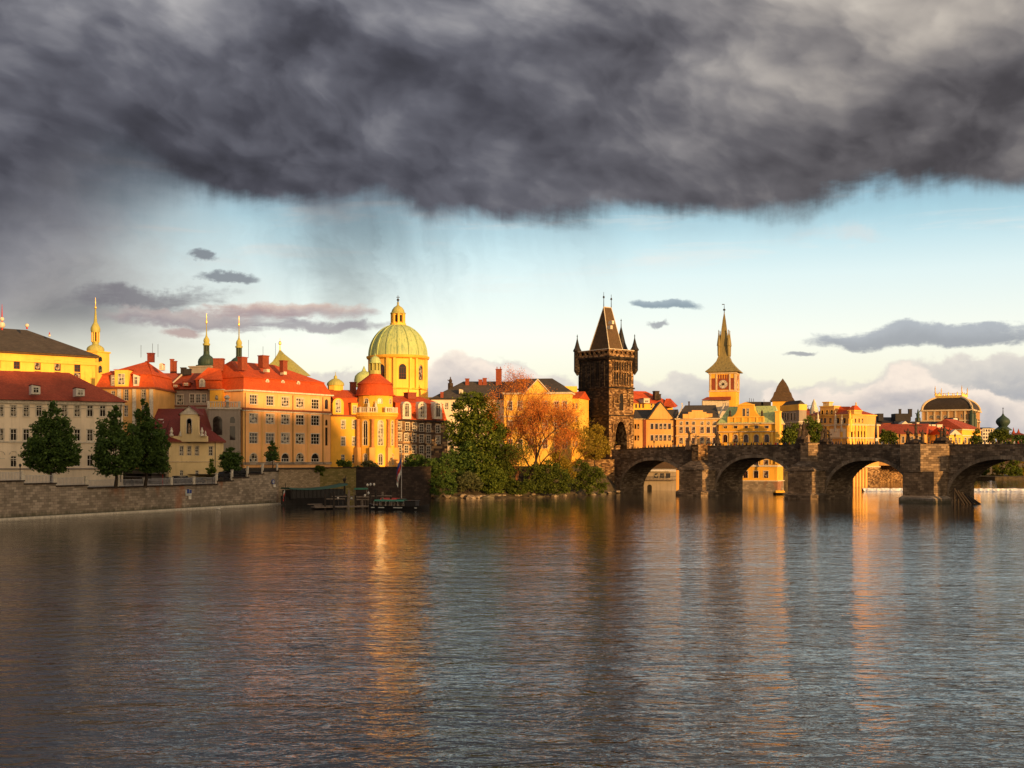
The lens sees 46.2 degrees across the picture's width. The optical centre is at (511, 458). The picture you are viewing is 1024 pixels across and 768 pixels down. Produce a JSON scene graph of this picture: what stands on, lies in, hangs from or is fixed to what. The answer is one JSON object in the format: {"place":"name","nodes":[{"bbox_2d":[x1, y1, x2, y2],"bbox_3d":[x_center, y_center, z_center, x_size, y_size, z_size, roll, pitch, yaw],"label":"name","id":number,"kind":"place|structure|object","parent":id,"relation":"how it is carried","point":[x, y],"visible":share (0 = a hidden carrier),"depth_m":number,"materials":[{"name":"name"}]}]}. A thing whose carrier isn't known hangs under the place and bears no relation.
{"place":"outdoors","nodes":[
{"label":"outdoors","id":0,"kind":"place"},
{"bbox_2d":[93,471,260,486],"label":"quay street","id":1,"kind":"structure","parent":0,"point":[159,480],"depth_m":283.22,"materials":[{"name":"stone"}]},
{"bbox_2d":[18,400,83,482],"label":"tree","id":2,"kind":"object","parent":1,"relation":"on","point":[44,454],"visible":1,"depth_m":230.19,"materials":[{"name":"green plant"}]},
{"bbox_2d":[0,371,126,486],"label":"riverside house","id":3,"kind":"structure","parent":1,"relation":"on","point":[26,397],"depth_m":256.79,"materials":[{"name":"white paint"}]},
{"bbox_2d":[86,429,93,441],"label":"window","id":4,"kind":"structure","parent":3,"relation":"in","point":[89,432],"depth_m":258.94,"materials":[{"name":"white paint"}]},
{"bbox_2d":[89,405,145,488],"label":"tree","id":5,"kind":"object","parent":1,"relation":"on","point":[127,458],"visible":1,"depth_m":239.51,"materials":[{"name":"green plant"}]},
{"bbox_2d":[132,398,171,487],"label":"tree","id":6,"kind":"object","parent":1,"relation":"on","point":[156,457],"visible":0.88,"depth_m":246.24,"materials":[{"name":"green plant"}]},
{"bbox_2d":[165,406,225,483],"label":"gabled house","id":7,"kind":"structure","parent":1,"relation":"on","point":[196,443],"depth_m":289.78,"materials":[{"name":"white paint"}]},
{"bbox_2d":[205,458,216,482],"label":"tree","id":8,"kind":"object","parent":1,"relation":"on","point":[210,470],"visible":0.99,"depth_m":273.75,"materials":[{"name":"green plant"}]},
{"bbox_2d":[218,447,244,471],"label":"tree","id":9,"kind":"object","parent":1,"relation":"on","point":[230,460],"visible":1,"depth_m":279.13,"materials":[{"name":"green plant"}]},
{"bbox_2d":[0,473,1023,767],"bbox_3d":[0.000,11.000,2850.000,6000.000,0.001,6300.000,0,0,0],"label":"river water","id":10,"kind":"structure","parent":0,"point":[746,629],"depth_m":75.21,"materials":[{"name":"black liquid"}]},
{"bbox_2d":[0,470,280,519],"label":"quay wall","id":11,"kind":"structure","parent":10,"relation":"in","point":[20,499],"depth_m":245.09,"materials":[{"name":"stone"}]},
{"bbox_2d":[23,474,55,482],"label":"quay railing","id":12,"kind":"object","parent":11,"relation":"on","point":[53,478],"visible":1,"depth_m":224.72,"materials":[{"name":"stone"}]},
{"bbox_2d":[55,476,87,484],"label":"quay railing","id":13,"kind":"object","parent":11,"relation":"on","point":[85,480],"visible":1,"depth_m":232.37,"materials":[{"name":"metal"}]},
{"bbox_2d":[118,478,144,486],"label":"quay railing","id":14,"kind":"object","parent":11,"relation":"on","point":[127,482],"visible":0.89,"depth_m":246.21,"materials":[{"name":"stone"}]},
{"bbox_2d":[194,476,217,483],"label":"quay railing","id":15,"kind":"object","parent":11,"relation":"on","point":[204,480],"visible":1,"depth_m":267.79,"materials":[{"name":"stone"}]},
{"bbox_2d":[280,476,347,504],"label":"roofed boat","id":16,"kind":"object","parent":10,"relation":"on","point":[302,496],"visible":0.82,"depth_m":291.20,"materials":[{"name":"green fabric"}]},
{"bbox_2d":[307,483,391,508],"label":"landing stage","id":17,"kind":"object","parent":10,"relation":"in","point":[348,506],"visible":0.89,"depth_m":265.93,"materials":[{"name":"grey wood"}]},
{"bbox_2d":[369,499,428,509],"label":"excursion boat","id":18,"kind":"object","parent":10,"relation":"on","point":[410,505],"visible":0.92,"depth_m":259.00,"materials":[{"name":"black fabric"}]},
{"bbox_2d":[397,450,401,497],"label":"flagpole","id":19,"kind":"object","parent":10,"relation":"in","point":[399,469],"visible":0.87,"depth_m":299.92,"materials":[{"name":"metal"}]},
{"bbox_2d":[862,488,1023,491],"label":"weir","id":20,"kind":"object","parent":10,"relation":"on","point":[901,490],"visible":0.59,"depth_m":404.51,"materials":[{"name":"white liquid"}]},
{"bbox_2d":[0,0,1023,441],"label":"sky","id":21,"kind":"structure","parent":0,"point":[845,178],"materials":[{"name":"grey"}]},
{"bbox_2d":[431,466,615,498],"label":"shore","id":22,"kind":"structure","parent":0,"point":[611,486],"depth_m":351.05,"materials":[{"name":"soil"}]},
{"bbox_2d":[444,440,481,479],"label":"tree","id":23,"kind":"object","parent":22,"relation":"on","point":[458,468],"visible":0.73,"depth_m":339.88,"materials":[{"name":"green plant"}]},
{"bbox_2d":[453,471,483,494],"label":"bush","id":24,"kind":"object","parent":22,"relation":"on","point":[468,478],"visible":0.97,"depth_m":335.23,"materials":[{"name":"green plant"}]},
{"bbox_2d":[475,464,508,494],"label":"bush","id":25,"kind":"object","parent":22,"relation":"on","point":[486,478],"visible":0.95,"depth_m":337.85,"materials":[{"name":"green plant"}]},
{"bbox_2d":[495,449,517,485],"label":"bush","id":26,"kind":"object","parent":22,"relation":"on","point":[506,463],"visible":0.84,"depth_m":341.41,"materials":[{"name":"green plant"}]},
{"bbox_2d":[477,361,552,475],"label":"tree","id":27,"kind":"object","parent":22,"relation":"on","point":[520,387],"visible":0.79,"depth_m":345.81,"materials":[{"name":"orange plant"}]},
{"bbox_2d":[496,435,534,490],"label":"tree","id":28,"kind":"object","parent":22,"relation":"on","point":[513,452],"visible":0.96,"depth_m":340.71,"materials":[{"name":"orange plant"}]},
{"bbox_2d":[503,479,538,494],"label":"bush","id":29,"kind":"object","parent":22,"relation":"on","point":[526,487],"visible":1,"depth_m":339.94,"materials":[{"name":"green plant"}]},
{"bbox_2d":[500,393,572,479],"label":"tree","id":30,"kind":"object","parent":22,"relation":"on","point":[528,440],"visible":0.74,"depth_m":346.31,"materials":[{"name":"orange plant"}]},
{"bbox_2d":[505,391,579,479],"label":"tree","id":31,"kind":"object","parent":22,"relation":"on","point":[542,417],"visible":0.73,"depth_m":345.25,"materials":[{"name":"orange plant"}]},
{"bbox_2d":[523,458,574,494],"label":"bush","id":32,"kind":"object","parent":22,"relation":"on","point":[548,484],"visible":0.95,"depth_m":344.81,"materials":[{"name":"green plant"}]},
{"bbox_2d":[550,450,577,479],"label":"bush","id":33,"kind":"object","parent":22,"relation":"on","point":[564,464],"visible":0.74,"depth_m":351.38,"materials":[{"name":"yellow plant"}]},
{"bbox_2d":[542,396,587,468],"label":"tree","id":34,"kind":"object","parent":22,"relation":"on","point":[559,422],"visible":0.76,"depth_m":349.99,"materials":[{"name":"orange plant"}]},
{"bbox_2d":[551,418,606,473],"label":"tree","id":35,"kind":"object","parent":22,"relation":"on","point":[588,447],"visible":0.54,"depth_m":359.34,"materials":[{"name":"orange plant"}]},
{"bbox_2d":[569,458,608,494],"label":"bush","id":36,"kind":"object","parent":22,"relation":"on","point":[588,478],"visible":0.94,"depth_m":361.10,"materials":[{"name":"green plant"}]},
{"bbox_2d":[574,422,612,466],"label":"tree","id":37,"kind":"object","parent":22,"relation":"on","point":[598,452],"visible":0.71,"depth_m":382.86,"materials":[{"name":"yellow plant"}]},
{"bbox_2d":[579,459,614,483],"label":"retaining wall","id":38,"kind":"structure","parent":22,"relation":"on","point":[608,465],"depth_m":391.20,"materials":[{"name":"stone"}]},
{"bbox_2d":[123,464,1023,486],"bbox_3d":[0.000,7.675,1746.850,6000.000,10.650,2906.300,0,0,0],"label":"bank ground","id":39,"kind":"structure","parent":0,"point":[142,476],"depth_m":298.67,"materials":[{"name":"soil"}]},
{"bbox_2d":[0,328,98,384],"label":"public building","id":40,"kind":"structure","parent":39,"relation":"on","point":[24,350],"depth_m":339.56,"materials":[{"name":"paint"}]},
{"bbox_2d":[87,297,110,385],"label":"church tower","id":41,"kind":"structure","parent":39,"relation":"on","point":[102,361],"depth_m":418.70,"materials":[{"name":"yellow paint"}]},
{"bbox_2d":[96,343,176,435],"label":"town house","id":42,"kind":"structure","parent":39,"relation":"on","point":[133,385],"depth_m":300.19,"materials":[{"name":"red paint"}]},
{"bbox_2d":[151,409,211,482],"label":"wing","id":43,"kind":"structure","parent":39,"relation":"on","point":[164,416],"depth_m":300.38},
{"bbox_2d":[164,359,209,415],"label":"palace wing","id":44,"kind":"structure","parent":39,"relation":"on","point":[188,393],"depth_m":318.19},
{"bbox_2d":[188,313,212,372],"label":"church spire","id":45,"kind":"structure","parent":39,"relation":"on","point":[205,360],"depth_m":467.51,"materials":[{"name":"grey paint"}]},
{"bbox_2d":[195,358,224,406],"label":"corner pavilion","id":46,"kind":"structure","parent":39,"relation":"on","point":[210,379],"depth_m":316.50,"materials":[{"name":"orange"}]},
{"bbox_2d":[207,395,241,466],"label":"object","id":47,"kind":"object","parent":39,"relation":"on","point":[225,422],"visible":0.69,"depth_m":311.58,"materials":[{"name":"beige paint"}]},
{"bbox_2d":[213,416,221,434],"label":"window","id":48,"kind":"structure","parent":47,"relation":"in","point":[217,421],"depth_m":311.50,"materials":[{"name":"black glass"}]},
{"bbox_2d":[231,323,242,361],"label":"church spire","id":49,"kind":"structure","parent":39,"relation":"on","point":[238,346],"depth_m":479.17,"materials":[{"name":"grey paint"}]},
{"bbox_2d":[221,340,333,467],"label":"palace","id":50,"kind":"structure","parent":39,"relation":"on","point":[285,410],"depth_m":326.63,"materials":[{"name":"orange paint"}]},
{"bbox_2d":[249,394,257,404],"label":"window","id":51,"kind":"structure","parent":50,"relation":"in","point":[253,398],"depth_m":318.11,"materials":[{"name":"white glass"}]},
{"bbox_2d":[265,432,274,443],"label":"window","id":52,"kind":"structure","parent":50,"relation":"in","point":[268,436],"depth_m":322.89,"materials":[{"name":"grey glass"}]},
{"bbox_2d":[266,413,274,423],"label":"window","id":53,"kind":"structure","parent":50,"relation":"in","point":[270,417],"depth_m":323.20,"materials":[{"name":"grey glass"}]},
{"bbox_2d":[281,432,289,443],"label":"window","id":54,"kind":"structure","parent":50,"relation":"in","point":[285,437],"depth_m":327.73,"materials":[{"name":"grey glass"}]},
{"bbox_2d":[295,433,304,443],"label":"window","id":55,"kind":"structure","parent":50,"relation":"in","point":[299,437],"depth_m":332.16,"materials":[{"name":"grey glass"}]},
{"bbox_2d":[296,414,304,424],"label":"window","id":56,"kind":"structure","parent":50,"relation":"in","point":[300,418],"depth_m":332.49,"materials":[{"name":"glass"}]},
{"bbox_2d":[311,433,319,443],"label":"window","id":57,"kind":"structure","parent":50,"relation":"in","point":[315,437],"depth_m":337.31,"materials":[{"name":"glass"}]},
{"bbox_2d":[270,341,309,375],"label":"pyramid roofed tower","id":58,"kind":"structure","parent":39,"relation":"on","point":[293,366],"depth_m":399.29,"materials":[{"name":"yellow metal"}]},
{"bbox_2d":[278,468,319,502],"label":"retaining wall","id":59,"kind":"structure","parent":39,"relation":"on","point":[300,477],"depth_m":296.78,"materials":[{"name":"stone"}]},
{"bbox_2d":[320,467,356,501],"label":"retaining wall","id":60,"kind":"structure","parent":39,"relation":"on","point":[333,475],"depth_m":305.81,"materials":[{"name":"stone"}]},
{"bbox_2d":[336,459,351,466],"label":"ivy","id":61,"kind":"object","parent":60,"relation":"attached to","point":[344,463],"visible":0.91,"depth_m":308.03,"materials":[{"name":"green plant"}]},
{"bbox_2d":[327,372,357,466],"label":"yellow wing","id":62,"kind":"structure","parent":39,"relation":"on","point":[343,409],"depth_m":347.00,"materials":[{"name":"yellow paint"}]},
{"bbox_2d":[354,353,398,466],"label":"round pavilion","id":63,"kind":"structure","parent":39,"relation":"on","point":[377,413],"depth_m":347.13,"materials":[{"name":"yellow paint"}]},
{"bbox_2d":[362,420,367,444],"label":"window","id":64,"kind":"structure","parent":63,"relation":"in","point":[364,424],"depth_m":346.75,"materials":[{"name":"glass"}]},
{"bbox_2d":[378,420,383,444],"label":"window","id":65,"kind":"structure","parent":63,"relation":"in","point":[380,424],"depth_m":346.75,"materials":[{"name":"beige glass"}]},
{"bbox_2d":[354,297,431,398],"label":"domed church","id":66,"kind":"structure","parent":39,"relation":"on","point":[397,346],"depth_m":421.91,"materials":[{"name":"paint"}]},
{"bbox_2d":[398,363,406,378],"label":"window","id":67,"kind":"structure","parent":66,"relation":"in","point":[402,369],"depth_m":420.61,"materials":[{"name":"glass"}]},
{"bbox_2d":[356,466,431,501],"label":"retaining wall","id":68,"kind":"structure","parent":39,"relation":"on","point":[415,483],"depth_m":319.11,"materials":[{"name":"stone"}]},
{"bbox_2d":[402,454,426,466],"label":"shrub","id":69,"kind":"object","parent":39,"relation":"on","point":[420,460],"visible":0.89,"depth_m":338.91,"materials":[{"name":"green plant"}]},
{"bbox_2d":[393,392,449,466],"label":"ivy stained wing","id":70,"kind":"structure","parent":39,"relation":"on","point":[421,420],"depth_m":362.24,"materials":[{"name":"beige paint"}]},
{"bbox_2d":[422,452,457,496],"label":"bush","id":71,"kind":"object","parent":39,"relation":"on","point":[439,466],"visible":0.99,"depth_m":329.60,"materials":[{"name":"green plant"}]},
{"bbox_2d":[429,367,511,462],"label":"grey roofed block","id":72,"kind":"structure","parent":39,"relation":"on","point":[446,399],"depth_m":405.57,"materials":[{"name":"white paint"}]},
{"bbox_2d":[439,391,513,475],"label":"tree","id":73,"kind":"object","parent":39,"relation":"on","point":[473,424],"visible":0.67,"depth_m":343.34,"materials":[{"name":"green plant"}]},
{"bbox_2d":[502,378,575,465],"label":"gabled block","id":74,"kind":"structure","parent":39,"relation":"on","point":[560,389],"depth_m":395.84,"materials":[{"name":"yellow paint"}]},
{"bbox_2d":[565,386,589,464],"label":"narrow house","id":75,"kind":"structure","parent":39,"relation":"on","point":[584,398],"depth_m":402.00,"materials":[{"name":"yellow paint"}]},
{"bbox_2d":[573,296,638,449],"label":"bridge tower","id":76,"kind":"structure","parent":39,"relation":"on","point":[605,367],"depth_m":410.68,"materials":[{"name":"stone"}]},
{"bbox_2d":[634,391,676,409],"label":"red roofed house","id":77,"kind":"structure","parent":39,"relation":"on","point":[644,400],"depth_m":467.08,"materials":[{"name":"red tile"}]},
{"bbox_2d":[634,401,678,447],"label":"ochre mill house","id":78,"kind":"structure","parent":39,"relation":"on","point":[656,423],"depth_m":429.53,"materials":[{"name":"paint"}]},
{"bbox_2d":[643,462,676,490],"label":"riverside restaurant","id":79,"kind":"structure","parent":39,"relation":"on","point":[661,476],"depth_m":419.60,"materials":[{"name":"paint"}]},
{"bbox_2d":[675,401,723,489],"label":"attic house","id":80,"kind":"structure","parent":39,"relation":"on","point":[701,421],"depth_m":425.84,"materials":[{"name":"yellow paint"}]},
{"bbox_2d":[702,304,742,418],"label":"clock tower","id":81,"kind":"structure","parent":39,"relation":"on","point":[723,371],"depth_m":465.52,"materials":[{"name":"yellow paint"}]},
{"bbox_2d":[717,402,784,490],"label":"museum","id":82,"kind":"structure","parent":39,"relation":"on","point":[747,422],"depth_m":417.59,"materials":[{"name":"paint"}]},
{"bbox_2d":[748,398,806,441],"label":"shaded house","id":83,"kind":"structure","parent":39,"relation":"on","point":[793,411],"depth_m":444.00,"materials":[{"name":"paint"}]},
{"bbox_2d":[770,379,794,410],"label":"brown roofed tower","id":84,"kind":"structure","parent":39,"relation":"on","point":[782,394],"depth_m":463.00,"materials":[{"name":"brown tile"}]},
{"bbox_2d":[779,422,801,443],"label":"tree","id":85,"kind":"object","parent":39,"relation":"on","point":[790,434],"visible":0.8,"depth_m":391.21,"materials":[{"name":"green plant"}]},
{"bbox_2d":[803,414,822,442],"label":"tree","id":86,"kind":"object","parent":39,"relation":"on","point":[815,435],"visible":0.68,"depth_m":396.61,"materials":[{"name":"green plant"}]},
{"bbox_2d":[806,402,880,486],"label":"decorated house","id":87,"kind":"structure","parent":39,"relation":"on","point":[855,423],"depth_m":483.47,"materials":[{"name":"paint"}]},
{"bbox_2d":[879,465,902,481],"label":"embankment wall","id":88,"kind":"structure","parent":39,"relation":"on","point":[888,473],"depth_m":570.50,"materials":[{"name":"stone"}]},
{"bbox_2d":[875,409,911,423],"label":"black roofed house","id":89,"kind":"structure","parent":39,"relation":"on","point":[880,418],"depth_m":604.00,"materials":[{"name":"white paint"}]},
{"bbox_2d":[879,424,929,464],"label":"long low house","id":90,"kind":"structure","parent":39,"relation":"on","point":[900,428],"depth_m":554.70,"materials":[{"name":"red paint"}]},
{"bbox_2d":[891,421,942,426],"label":"grey gabled house","id":91,"kind":"structure","parent":39,"relation":"on","point":[917,422],"depth_m":583.44,"materials":[{"name":"beige paint"}]},
{"bbox_2d":[930,427,962,443],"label":"pedimented house","id":92,"kind":"structure","parent":39,"relation":"on","point":[951,433],"depth_m":548.73,"materials":[{"name":"yellow paint"}]},
{"bbox_2d":[915,386,981,427],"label":"theatre","id":93,"kind":"structure","parent":39,"relation":"on","point":[939,407],"depth_m":647.66,"materials":[{"name":"black paint"}]},
{"bbox_2d":[936,419,981,443],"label":"corner house","id":94,"kind":"structure","parent":39,"relation":"on","point":[966,430],"depth_m":580.53,"materials":[{"name":"tile"}]},
{"bbox_2d":[980,427,994,443],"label":"modern office","id":95,"kind":"structure","parent":39,"relation":"on","point":[985,432],"depth_m":720.11,"materials":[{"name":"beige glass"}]},
{"bbox_2d":[994,408,1011,463],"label":"onion domed tower","id":96,"kind":"structure","parent":39,"relation":"on","point":[1003,421],"depth_m":697.42,"materials":[{"name":"metal"}]},
{"bbox_2d":[879,429,898,443],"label":"tree","id":97,"kind":"object","parent":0,"point":[887,436],"visible":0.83,"depth_m":498.83,"materials":[{"name":"green plant"}]},
{"bbox_2d":[968,428,982,443],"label":"tree","id":98,"kind":"object","parent":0,"point":[975,438],"visible":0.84,"depth_m":559.55,"materials":[{"name":"green plant"}]},
{"bbox_2d":[986,428,1013,443],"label":"tree","id":99,"kind":"object","parent":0,"point":[1004,435],"visible":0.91,"depth_m":598.11,"materials":[{"name":"green plant"}]},
{"bbox_2d":[978,475,1023,479],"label":"island ground","id":100,"kind":"structure","parent":0,"point":[989,477],"depth_m":642.40,"materials":[{"name":"soil"}]},
{"bbox_2d":[992,462,1015,475],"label":"tree","id":101,"kind":"object","parent":100,"relation":"on","point":[1002,469],"visible":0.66,"depth_m":664.08,"materials":[{"name":"green plant"}]},
{"bbox_2d":[1005,460,1022,475],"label":"tree","id":102,"kind":"object","parent":100,"relation":"on","point":[1016,468],"visible":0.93,"depth_m":663.07,"materials":[{"name":"green plant"}]},
{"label":"bank ground","id":103,"kind":"structure","parent":0,"visible":0},
{"bbox_2d":[585,443,1023,502],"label":"stone bridge","id":104,"kind":"structure","parent":103,"relation":"on","point":[934,473],"depth_m":329.38,"materials":[{"name":"stone"}]},
{"bbox_2d":[795,421,809,447],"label":"bridge statue","id":105,"kind":"object","parent":104,"relation":"on","point":[802,437],"visible":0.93,"depth_m":335.12,"materials":[{"name":"stone"}]},
{"bbox_2d":[818,427,831,443],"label":"bridge statue","id":106,"kind":"object","parent":104,"relation":"on","point":[824,440],"visible":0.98,"depth_m":340.82,"materials":[{"name":"stone"}]},
{"bbox_2d":[904,418,926,443],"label":"bridge statue","id":107,"kind":"object","parent":104,"relation":"on","point":[914,441],"visible":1,"depth_m":307.81,"materials":[{"name":"stone"}]},
{"bbox_2d":[931,426,952,443],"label":"bridge statue","id":108,"kind":"object","parent":104,"relation":"on","point":[943,439],"visible":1,"depth_m":302.49,"materials":[{"name":"stone"}]},
{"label":"terrace lawn","id":109,"kind":"structure","parent":0,"visible":0},
{"bbox_2d":[264,440,279,463],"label":"tree","id":110,"kind":"object","parent":109,"relation":"on","point":[272,454],"visible":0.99,"depth_m":302.65,"materials":[{"name":"green plant"}]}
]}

